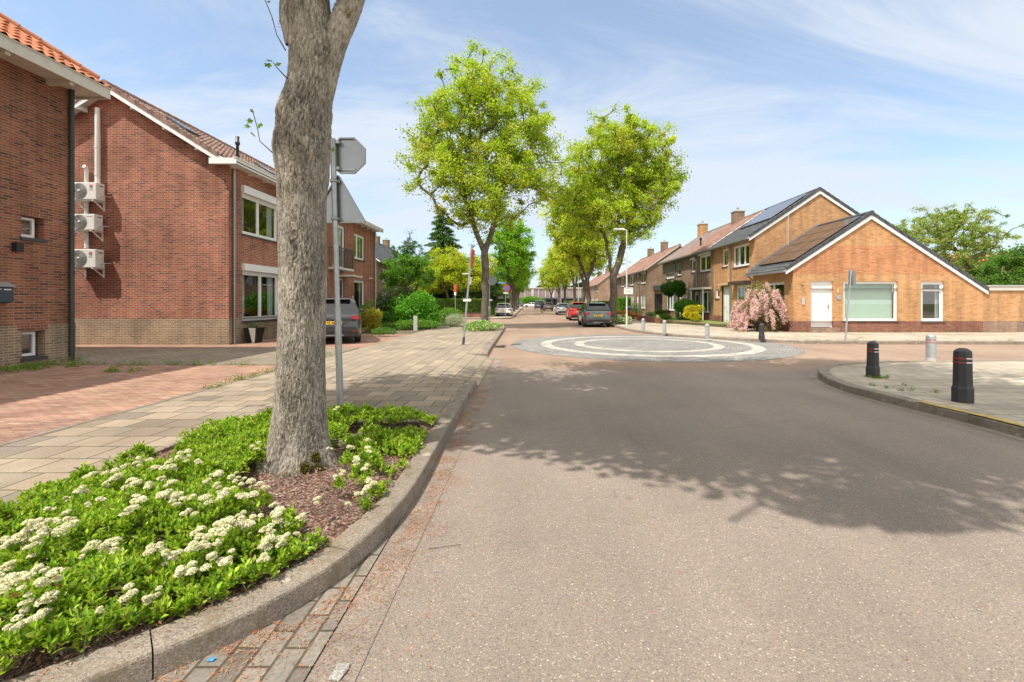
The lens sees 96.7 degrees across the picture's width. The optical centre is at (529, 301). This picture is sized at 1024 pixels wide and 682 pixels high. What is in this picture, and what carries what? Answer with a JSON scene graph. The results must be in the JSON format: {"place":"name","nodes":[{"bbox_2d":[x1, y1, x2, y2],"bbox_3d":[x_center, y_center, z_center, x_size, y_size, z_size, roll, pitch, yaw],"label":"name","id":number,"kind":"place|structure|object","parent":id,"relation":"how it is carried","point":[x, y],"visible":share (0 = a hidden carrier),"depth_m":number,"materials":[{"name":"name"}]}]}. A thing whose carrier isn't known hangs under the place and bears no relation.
{"place":"outdoors","nodes":[
{"label":"outdoors","id":0,"kind":"place"},
{"bbox_2d":[0,365,275,442],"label":"driveway","id":1,"kind":"structure","parent":0,"point":[33,402],"depth_m":7.73,"materials":[{"name":"red brick"}]},
{"bbox_2d":[0,357,143,372],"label":"weeds","id":2,"kind":"object","parent":1,"relation":"on","point":[30,365],"visible":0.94,"depth_m":9.90,"materials":[{"name":"green plant"}]},
{"bbox_2d":[0,352,333,388],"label":"weeds","id":3,"kind":"object","parent":1,"relation":"on","point":[169,363],"visible":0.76,"depth_m":10.63,"materials":[{"name":"green plant"}]},
{"bbox_2d":[0,354,334,445],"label":"edging","id":4,"kind":"object","parent":1,"relation":"on","point":[38,434],"visible":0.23,"depth_m":6.43,"materials":[{"name":"concrete"}]},
{"bbox_2d":[48,348,358,364],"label":"driveway","id":5,"kind":"structure","parent":0,"point":[260,356],"depth_m":12.63,"materials":[{"name":"grey brick"}]},
{"bbox_2d":[0,379,466,503],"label":"pavement","id":6,"kind":"structure","parent":0,"point":[25,464],"depth_m":5.69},
{"bbox_2d":[326,137,365,405],"bbox_3d":[-2.662,-0.379,6.268,0.769,3.801,0.139,0,0,0],"label":"road sign","id":7,"kind":"object","parent":6,"relation":"on","point":[348,155],"visible":0.84,"depth_m":6.29,"materials":[{"name":"metal"}]},
{"bbox_2d":[76,334,409,347],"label":"driveway","id":8,"kind":"structure","parent":0,"point":[365,341],"depth_m":15.52,"materials":[{"name":"grey brick"}]},
{"bbox_2d":[243,322,264,342],"bbox_3d":[-10.072,1.089,16.590,0.545,0.797,0.553,0,0,0],"label":"planter","id":9,"kind":"object","parent":8,"relation":"on","point":[252,333],"visible":1,"depth_m":16.42,"materials":[{"name":"black plastic"}]},
{"bbox_2d":[326,296,364,341],"bbox_3d":[-7.657,0.632,17.922,2.200,1.705,4.541,0,0,-22],"label":"parked car","id":10,"kind":"object","parent":8,"relation":"on","point":[351,321],"visible":0.46,"depth_m":16.12,"materials":[{"name":"grey metal"}]},
{"bbox_2d":[248,354,467,378],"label":"driveway","id":11,"kind":"structure","parent":0,"point":[399,366],"depth_m":10.45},
{"bbox_2d":[376,234,419,311],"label":"brick house","id":12,"kind":"structure","parent":0,"point":[382,253],"depth_m":50.29,"materials":[{"name":"brown brick"}]},
{"bbox_2d":[361,326,438,333],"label":"earth","id":13,"kind":"structure","parent":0,"point":[410,331],"depth_m":22.98,"materials":[{"name":"brown soil"}]},
{"bbox_2d":[75,79,383,344],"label":"brick house","id":14,"kind":"structure","parent":13,"relation":"on","point":[188,245],"depth_m":15.80,"materials":[{"name":"red brick"}]},
{"bbox_2d":[82,165,88,247],"bbox_3d":[-15.300,-3.283,15.685,0.120,2.867,0.169,0,0,0],"label":"pipe","id":15,"kind":"object","parent":14,"relation":"attached to","point":[86,207],"visible":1,"depth_m":15.67,"materials":[{"name":"white plastic"}]},
{"bbox_2d":[75,214,109,240],"bbox_3d":[-15.027,-2.535,15.570,0.945,0.870,0.460,0,0,0],"label":"air conditioner","id":16,"kind":"object","parent":14,"relation":"attached to","point":[93,223],"visible":0.87,"depth_m":15.36,"materials":[{"name":"grey paint"}]},
{"bbox_2d":[75,249,110,277],"bbox_3d":[-15.017,-1.305,15.570,1.005,0.950,0.460,0,0,0],"label":"air conditioner","id":17,"kind":"object","parent":14,"relation":"attached to","point":[85,259],"visible":0.85,"depth_m":15.36,"materials":[{"name":"grey paint"}]},
{"bbox_2d":[75,182,111,211],"bbox_3d":[-14.997,-3.585,15.570,1.005,0.910,0.460,0,0,0],"label":"air conditioner","id":18,"kind":"object","parent":14,"relation":"attached to","point":[91,191],"visible":0.91,"depth_m":15.36,"materials":[{"name":"grey paint"}]},
{"bbox_2d":[94,107,100,183],"bbox_3d":[-14.900,-5.240,15.690,0.170,2.880,0.166,0,0,0],"label":"pipe","id":19,"kind":"object","parent":14,"relation":"attached to","point":[97,147],"visible":0.82,"depth_m":15.64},
{"bbox_2d":[241,185,277,242],"bbox_3d":[-10.517,-3.330,17.720,0.374,1.820,2.480,0,0,0],"label":"window","id":20,"kind":"structure","parent":14,"relation":"in","point":[248,193],"depth_m":17.65,"materials":[{"name":"white paint"}]},
{"bbox_2d":[242,263,277,322],"bbox_3d":[-10.517,-0.320,17.775,0.374,2.160,2.530,0,0,0],"label":"window","id":21,"kind":"structure","parent":14,"relation":"in","point":[260,271],"depth_m":17.85,"materials":[{"name":"white paint"}]},
{"bbox_2d":[360,307,383,332],"bbox_3d":[-7.838,0.902,22.353,1.529,1.409,1.286,0,0,0],"label":"garden bush","id":22,"kind":"object","parent":13,"relation":"on","point":[371,318],"visible":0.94,"depth_m":22.03,"materials":[{"name":"yellow plant"}]},
{"bbox_2d":[379,319,440,329],"bbox_3d":[-6.553,1.220,24.182,3.695,0.600,1.228,0,0,0],"label":"garden bush","id":23,"kind":"object","parent":13,"relation":"on","point":[397,325],"visible":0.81,"depth_m":24.07,"materials":[{"name":"green plant"}]},
{"bbox_2d":[387,289,441,328],"bbox_3d":[-6.546,0.396,25.677,3.291,2.239,2.583,0,0,0],"label":"garden bush","id":24,"kind":"object","parent":13,"relation":"on","point":[407,309],"visible":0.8,"depth_m":25.11,"materials":[{"name":"green plant"}]},
{"bbox_2d":[342,326,499,353],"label":"pavement","id":25,"kind":"structure","parent":0,"point":[443,340],"depth_m":16.23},
{"bbox_2d":[436,307,463,325],"bbox_3d":[-5.099,0.917,28.607,2.108,1.197,1.834,0,0,0],"label":"garden bush","id":26,"kind":"object","parent":25,"relation":"on","point":[445,312],"visible":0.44,"depth_m":28.25,"materials":[{"name":"green plant"}]},
{"bbox_2d":[441,313,463,326],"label":"garden bush","id":27,"kind":"object","parent":25,"relation":"on","point":[452,319],"visible":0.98,"depth_m":26.99,"materials":[{"name":"green plant"}]},
{"bbox_2d":[462,244,475,344],"bbox_3d":[-2.009,-0.252,15.772,0.520,3.512,0.511,0,0,-39],"label":"road sign","id":28,"kind":"object","parent":25,"relation":"on","point":[472,254],"visible":0.92,"depth_m":15.77,"materials":[{"name":"grey metal"}]},
{"bbox_2d":[389,36,573,322],"bbox_3d":[-2.581,-6.954,26.780,10.662,16.965,7.763,0,0,0],"label":"street tree","id":29,"kind":"object","parent":25,"relation":"on","point":[453,165],"visible":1,"depth_m":26.27,"materials":[{"name":"green plant"}]},
{"bbox_2d":[461,320,503,330],"bbox_3d":[-2.515,1.263,24.603,2.265,0.565,4.334,0,0,0],"label":"flowering shrub","id":30,"kind":"object","parent":25,"relation":"on","point":[478,325],"visible":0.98,"depth_m":23.61,"materials":[{"name":"green plant"}]},
{"bbox_2d":[464,306,523,317],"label":"pavement","id":31,"kind":"structure","parent":0,"point":[499,316],"depth_m":46.29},
{"bbox_2d":[412,244,497,298],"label":"garden tree","id":32,"kind":"object","parent":31,"relation":"on","point":[444,268],"visible":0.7,"depth_m":44.97,"materials":[{"name":"yellow plant"}]},
{"bbox_2d":[465,269,511,300],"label":"garden tree","id":33,"kind":"object","parent":31,"relation":"on","point":[493,295],"visible":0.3,"depth_m":50.36,"materials":[{"name":"green plant"}]},
{"bbox_2d":[483,218,537,313],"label":"street tree","id":34,"kind":"object","parent":31,"relation":"on","point":[512,253],"visible":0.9,"depth_m":56.28,"materials":[{"name":"green plant"}]},
{"bbox_2d":[0,0,1023,287],"label":"sky","id":35,"kind":"structure","parent":0,"point":[889,108],"materials":[{"name":"blue"}]},
{"bbox_2d":[488,288,581,305],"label":"office building","id":36,"kind":"structure","parent":0,"point":[543,294],"depth_m":172.00,"materials":[{"name":"grey brick"}]},
{"bbox_2d":[150,307,1023,681],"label":"road","id":37,"kind":"structure","parent":0,"point":[724,485],"depth_m":3.13,"materials":[{"name":"grey asphalt"}]},
{"bbox_2d":[0,12,111,368],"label":"brick house","id":38,"kind":"structure","parent":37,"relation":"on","point":[44,85],"depth_m":10.82,"materials":[{"name":"red brick"}]},
{"bbox_2d":[0,282,15,303],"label":"letter box","id":39,"kind":"object","parent":38,"relation":"attached to","point":[6,292],"visible":1,"depth_m":10.05,"materials":[{"name":"metal"}]},
{"bbox_2d":[22,331,34,355],"bbox_3d":[-11.830,0.985,10.675,0.060,0.570,0.370,0,0,0],"label":"window","id":40,"kind":"structure","parent":38,"relation":"in","point":[32,333],"depth_m":10.80,"materials":[{"name":"white paint"}]},
{"bbox_2d":[0,421,433,681],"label":"mulch","id":41,"kind":"object","parent":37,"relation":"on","point":[47,659],"visible":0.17,"depth_m":3.21,"materials":[{"name":"brown plant"}]},
{"bbox_2d":[0,401,438,679],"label":"ground cover","id":42,"kind":"object","parent":41,"relation":"on","point":[101,520],"visible":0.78,"depth_m":2.66,"materials":[{"name":"green plant"}]},
{"bbox_2d":[0,406,377,631],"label":"blossom","id":43,"kind":"object","parent":42,"relation":"attached to","point":[107,545],"visible":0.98,"depth_m":2.43,"materials":[{"name":"white plant"}]},
{"bbox_2d":[8,383,467,681],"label":"leaf litter","id":44,"kind":"object","parent":41,"relation":"on","point":[252,582],"visible":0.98,"depth_m":2.25,"materials":[{"name":"brown plant"}]},
{"bbox_2d":[245,0,364,476],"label":"street tree","id":45,"kind":"object","parent":41,"relation":"on","point":[317,35],"visible":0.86,"depth_m":3.98,"materials":[{"name":"grey plant"}]},
{"bbox_2d":[4,380,476,681],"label":"kerb stones","id":46,"kind":"object","parent":37,"relation":"on","point":[177,645],"visible":0.94,"depth_m":2.24,"materials":[{"name":"concrete"}]},
{"bbox_2d":[100,421,432,473],"bbox_3d":[-2.454,1.636,-1.692,2.528,0.328,14.617,0,0,0],"label":"edging","id":47,"kind":"object","parent":37,"relation":"on","point":[160,450],"depth_m":5.56,"materials":[{"name":"concrete"}]},
{"bbox_2d":[149,498,415,681],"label":"parking bay","id":48,"kind":"object","parent":37,"relation":"on","point":[202,669],"visible":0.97,"depth_m":2.10,"materials":[{"name":"brown brick"}]},
{"bbox_2d":[157,383,502,681],"bbox_3d":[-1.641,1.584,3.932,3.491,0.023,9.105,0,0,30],"label":"leaf litter","id":49,"kind":"object","parent":37,"relation":"on","point":[221,670],"visible":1,"depth_m":2.41,"materials":[{"name":"brown plant"}]},
{"bbox_2d":[380,229,427,293],"bbox_3d":[-10.332,-2.372,38.284,4.050,7.755,3.284,0,0,-28],"label":"garden tree","id":50,"kind":"object","parent":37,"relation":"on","point":[410,248],"visible":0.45,"depth_m":38.31,"materials":[{"name":"green plant"}]},
{"bbox_2d":[305,358,503,681],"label":"gutter","id":51,"kind":"object","parent":37,"relation":"on","point":[367,632],"visible":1,"depth_m":2.65,"materials":[{"name":"concrete"}]},
{"bbox_2d":[328,663,349,680],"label":"stone scrap","id":52,"kind":"object","parent":51,"relation":"on","point":[338,672],"visible":1,"depth_m":1.95,"materials":[{"name":"stone"}]},
{"bbox_2d":[376,253,439,294],"bbox_3d":[-8.834,-1.083,33.255,4.443,5.182,3.796,0,0,0],"label":"garden tree","id":53,"kind":"object","parent":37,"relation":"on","point":[395,276],"visible":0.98,"depth_m":32.92,"materials":[{"name":"green plant"}]},
{"bbox_2d":[446,354,493,385],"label":"driveway ramp","id":54,"kind":"structure","parent":37,"relation":"on","point":[472,367],"depth_m":10.47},
{"bbox_2d":[481,326,504,354],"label":"kerb stones","id":55,"kind":"object","parent":37,"relation":"on","point":[490,345],"visible":0.25,"depth_m":16.95,"materials":[{"name":"concrete"}]},
{"bbox_2d":[495,303,513,315],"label":"parked car","id":56,"kind":"object","parent":37,"relation":"on","point":[499,308],"visible":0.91,"depth_m":46.42,"materials":[{"name":"white paint"}]},
{"bbox_2d":[565,302,585,319],"bbox_3d":[4.220,0.797,40.535,2.120,1.602,4.341,0,0,0],"label":"parked car","id":57,"kind":"object","parent":37,"relation":"on","point":[572,310],"visible":0.47,"depth_m":38.72,"materials":[{"name":"red paint"}]},
{"bbox_2d":[577,302,611,326],"bbox_3d":[4.280,0.812,30.535,2.160,1.572,4.341,0,0,0],"label":"parked car","id":58,"kind":"object","parent":37,"relation":"on","point":[594,313],"visible":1,"depth_m":28.59,"materials":[{"name":"grey paint"}]},
{"bbox_2d":[584,339,713,350],"bbox_3d":[4.400,1.594,17.150,4.710,0.001,4.710,0,0,0],"label":"sett disc","id":59,"kind":"object","parent":37,"relation":"on","point":[649,344],"visible":0.99,"depth_m":17.02,"materials":[{"name":"grey stone"}]},
{"bbox_2d":[574,338,724,351],"bbox_3d":[4.400,1.592,17.150,5.430,0.001,5.430,0,0,0],"label":"white ring","id":60,"kind":"object","parent":37,"relation":"on","point":[715,347],"visible":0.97,"depth_m":16.24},
{"bbox_2d":[552,337,751,354],"bbox_3d":[4.400,1.594,17.150,7.150,0.001,7.150,0,0,0],"label":"sett ring","id":61,"kind":"object","parent":37,"relation":"on","point":[730,347],"visible":0.98,"depth_m":15.56,"materials":[{"name":"grey stone"}]},
{"bbox_2d":[541,336,765,356],"bbox_3d":[4.400,1.592,17.150,7.990,0.001,7.990,0,0,0],"label":"white ring","id":62,"kind":"object","parent":37,"relation":"on","point":[753,350],"visible":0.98,"depth_m":14.90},
{"bbox_2d":[511,334,804,361],"bbox_3d":[4.400,1.594,17.150,10.200,0.001,10.200,0,0,0],"label":"sett ring","id":63,"kind":"object","parent":37,"relation":"on","point":[770,352],"visible":0.88,"depth_m":14.06,"materials":[{"name":"white stone"}]},
{"bbox_2d":[553,308,1023,344],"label":"kerb stones","id":64,"kind":"object","parent":37,"relation":"on","point":[834,342],"visible":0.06,"depth_m":17.32,"materials":[{"name":"concrete"}]},
{"bbox_2d":[809,370,1023,441],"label":"gutter","id":65,"kind":"object","parent":37,"relation":"on","point":[813,375],"visible":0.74,"depth_m":6.69,"materials":[{"name":"concrete"}]},
{"bbox_2d":[818,360,1023,437],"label":"kerb stones","id":66,"kind":"object","parent":37,"relation":"on","point":[825,375],"visible":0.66,"depth_m":6.91,"materials":[{"name":"concrete"}]},
{"bbox_2d":[918,401,1023,425],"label":"kerb paint","id":67,"kind":"object","parent":66,"relation":"on","point":[993,417],"visible":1,"depth_m":5.94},
{"bbox_2d":[580,269,619,302],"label":"terraced houses","id":68,"kind":"structure","parent":0,"point":[600,288],"depth_m":95.00,"materials":[{"name":"brick"}]},
{"bbox_2d":[617,240,682,314],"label":"terraced houses","id":69,"kind":"structure","parent":0,"point":[645,278],"depth_m":54.20,"materials":[{"name":"brown brick"}]},
{"bbox_2d":[554,307,1023,340],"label":"pavement","id":70,"kind":"structure","parent":0,"point":[684,329],"depth_m":20.74,"materials":[{"name":"beige concrete"}]},
{"bbox_2d":[536,262,559,307],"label":"street tree","id":71,"kind":"object","parent":70,"relation":"on","point":[542,279],"visible":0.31,"depth_m":108.68,"materials":[{"name":"green plant"}]},
{"bbox_2d":[540,244,570,302],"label":"street tree","id":72,"kind":"object","parent":70,"relation":"on","point":[552,281],"visible":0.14,"depth_m":82.92,"materials":[{"name":"green plant"}]},
{"bbox_2d":[542,242,571,302],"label":"street tree","id":73,"kind":"object","parent":70,"relation":"on","point":[562,278],"visible":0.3,"depth_m":68.30,"materials":[{"name":"green plant"}]},
{"bbox_2d":[555,226,601,301],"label":"street tree","id":74,"kind":"object","parent":70,"relation":"on","point":[575,278],"visible":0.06,"depth_m":60.07,"materials":[{"name":"green plant"}]},
{"bbox_2d":[535,169,625,301],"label":"street tree","id":75,"kind":"object","parent":70,"relation":"on","point":[578,242],"visible":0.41,"depth_m":40.92,"materials":[{"name":"green plant"}]},
{"bbox_2d":[563,223,616,301],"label":"street tree","id":76,"kind":"object","parent":70,"relation":"on","point":[599,265],"visible":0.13,"depth_m":49.11,"materials":[{"name":"green plant"}]},
{"bbox_2d":[539,100,693,323],"bbox_3d":[5.820,-5.942,31.300,10.860,14.922,6.991,0,0,0],"label":"street tree","id":77,"kind":"object","parent":70,"relation":"on","point":[637,180],"visible":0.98,"depth_m":30.44,"materials":[{"name":"green plant"}]},
{"bbox_2d":[613,228,632,327],"bbox_3d":[5.364,-1.365,26.200,1.112,5.729,0.219,0,0,0],"label":"street lamp","id":78,"kind":"object","parent":70,"relation":"on","point":[628,290],"visible":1,"depth_m":26.15,"materials":[{"name":"grey metal"}]},
{"bbox_2d":[616,297,631,313],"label":"hedge","id":79,"kind":"object","parent":70,"relation":"on","point":[621,304],"visible":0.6,"depth_m":38.60,"materials":[{"name":"green plant"}]},
{"bbox_2d":[657,221,727,316],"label":"terraced house","id":80,"kind":"structure","parent":70,"relation":"on","point":[673,266],"depth_m":41.73,"materials":[{"name":"brown brick"}]},
{"bbox_2d":[652,315,756,328],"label":"lawn","id":81,"kind":"structure","parent":70,"relation":"on","point":[706,321],"depth_m":30.87,"materials":[{"name":"green plant"}]},
{"bbox_2d":[660,281,673,313],"bbox_3d":[11.300,-0.175,37.298,1.258,3.151,1.046,0,0,0],"label":"topiary tree","id":82,"kind":"object","parent":81,"relation":"on","point":[664,288],"visible":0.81,"depth_m":37.11,"materials":[{"name":"green plant"}]},
{"bbox_2d":[669,280,686,318],"bbox_3d":[11.788,-0.180,35.827,1.353,3.161,1.244,0,0,-22],"label":"topiary tree","id":83,"kind":"object","parent":81,"relation":"on","point":[679,288],"visible":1,"depth_m":35.63,"materials":[{"name":"green plant"}]},
{"bbox_2d":[673,298,701,319],"bbox_3d":[11.727,0.514,34.233,2.133,1.698,2.445,0,0,0],"label":"garden bush","id":84,"kind":"object","parent":81,"relation":"on","point":[679,305],"visible":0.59,"depth_m":33.70,"materials":[{"name":"green plant"}]},
{"bbox_2d":[682,304,704,321],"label":"garden bush","id":85,"kind":"object","parent":81,"relation":"on","point":[690,312],"visible":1,"depth_m":30.43,"materials":[{"name":"yellow plant"}]},
{"bbox_2d":[661,320,753,328],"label":"garden wall","id":86,"kind":"structure","parent":70,"relation":"on","point":[690,323],"depth_m":28.57,"materials":[{"name":"brown brick"}]},
{"bbox_2d":[679,207,765,320],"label":"terraced house","id":87,"kind":"structure","parent":70,"relation":"on","point":[699,270],"depth_m":34.98,"materials":[{"name":"brown brick"}]},
{"bbox_2d":[727,280,788,331],"bbox_3d":[11.797,0.217,23.181,3.275,2.627,2.566,0,0,0],"label":"flowering shrub","id":88,"kind":"object","parent":70,"relation":"on","point":[755,308],"visible":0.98,"depth_m":22.76,"materials":[{"name":"pink plant"}]},
{"bbox_2d":[707,187,859,327],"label":"terraced house","id":89,"kind":"structure","parent":70,"relation":"on","point":[739,252],"depth_m":26.70,"materials":[{"name":"orange brick"}]},
{"bbox_2d":[732,243,748,268],"bbox_3d":[13.102,-2.820,28.030,0.304,1.400,2.200,0,0,0],"label":"window","id":90,"kind":"structure","parent":89,"relation":"in","point":[738,248],"depth_m":28.36,"materials":[{"name":"white paint"}]},
{"bbox_2d":[844,270,855,339],"bbox_3d":[12.398,0.130,17.654,0.472,2.745,0.195,0,0,-24],"label":"road sign","id":91,"kind":"object","parent":70,"relation":"on","point":[851,277],"visible":0.89,"depth_m":17.58,"materials":[{"name":"metal"}]},
{"bbox_2d":[744,210,988,332],"bbox_3d":[17.444,-1.468,24.148,10.088,6.037,4.336,0,0,0],"label":"brick bungalow","id":92,"kind":"object","parent":70,"relation":"on","point":[933,291],"visible":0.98,"depth_m":22.30,"materials":[{"name":"orange brick"}]},
{"bbox_2d":[811,283,829,326],"bbox_3d":[14.315,0.150,22.386,0.922,2.171,0.108,0,0,0],"label":"door","id":93,"kind":"structure","parent":92,"relation":"in","point":[820,292],"depth_m":22.40,"materials":[{"name":"white paint"}]},
{"bbox_2d":[843,282,898,321],"bbox_3d":[16.695,-0.005,22.390,2.730,1.990,0.281,0,0,0],"label":"window","id":94,"kind":"structure","parent":92,"relation":"in","point":[869,301],"depth_m":22.53,"materials":[{"name":"glass"}]},
{"bbox_2d":[921,282,945,322],"bbox_3d":[19.735,0.010,22.394,1.190,2.020,0.288,0,0,0],"label":"window","id":95,"kind":"structure","parent":92,"relation":"in","point":[936,284],"depth_m":22.37,"materials":[{"name":"white paint"}]},
{"bbox_2d":[888,202,1023,273],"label":"garden tree","id":96,"kind":"object","parent":70,"relation":"on","point":[949,228],"visible":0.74,"depth_m":43.85,"materials":[{"name":"green plant"}]},
{"bbox_2d":[892,285,1023,331],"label":"garage building","id":97,"kind":"structure","parent":70,"relation":"on","point":[1003,308],"depth_m":22.32,"materials":[{"name":"orange brick"}]},
{"bbox_2d":[957,252,1020,281],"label":"garden tree","id":98,"kind":"object","parent":70,"relation":"on","point":[981,258],"visible":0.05,"depth_m":49.30,"materials":[{"name":"green plant"}]},
{"bbox_2d":[970,243,1023,284],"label":"garden tree","id":99,"kind":"object","parent":70,"relation":"on","point":[1002,275],"visible":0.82,"depth_m":37.40,"materials":[{"name":"green plant"}]},
{"bbox_2d":[829,361,1023,423],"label":"pavement","id":100,"kind":"structure","parent":0,"point":[998,389],"depth_m":8.38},
{"bbox_2d":[866,341,879,376],"bbox_3d":[6.800,1.131,9.020,0.222,0.710,0.222,0,0,0],"label":"bollard","id":101,"kind":"object","parent":100,"relation":"on","point":[872,365],"visible":0.91,"depth_m":8.95,"materials":[{"name":"plastic"}]},
{"bbox_2d":[925,334,936,361],"bbox_3d":[10.050,1.150,11.400,0.216,0.672,0.216,0,0,0],"label":"bollard","id":102,"kind":"object","parent":100,"relation":"on","point":[931,342],"visible":0.99,"depth_m":11.33,"materials":[{"name":"metal"}]},
{"bbox_2d":[951,348,973,403],"bbox_3d":[6.430,1.086,6.760,0.249,0.800,0.249,0,0,0],"label":"bollard","id":103,"kind":"object","parent":100,"relation":"on","point":[962,388],"visible":1,"depth_m":6.68,"materials":[{"name":"plastic"}]},
{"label":"pavement","id":104,"kind":"structure","parent":0,"visible":0},
{"bbox_2d":[376,287,419,318],"bbox_3d":[-9.119,0.225,31.131,3.447,2.602,1.961,0,0,0],"label":"garden bush","id":105,"kind":"object","parent":104,"relation":"on","point":[384,303],"visible":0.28,"depth_m":31.06,"materials":[{"name":"green plant"}]},
{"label":"earth","id":106,"kind":"structure","parent":0,"visible":0},
{"bbox_2d":[415,207,465,298],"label":"conifer tree","id":107,"kind":"object","parent":106,"relation":"on","point":[443,240],"visible":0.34,"depth_m":47.92,"materials":[{"name":"green plant"}]},
{"bbox_2d":[417,298,481,312],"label":"hedge","id":108,"kind":"object","parent":106,"relation":"on","point":[474,305],"visible":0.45,"depth_m":44.34,"materials":[{"name":"green plant"}]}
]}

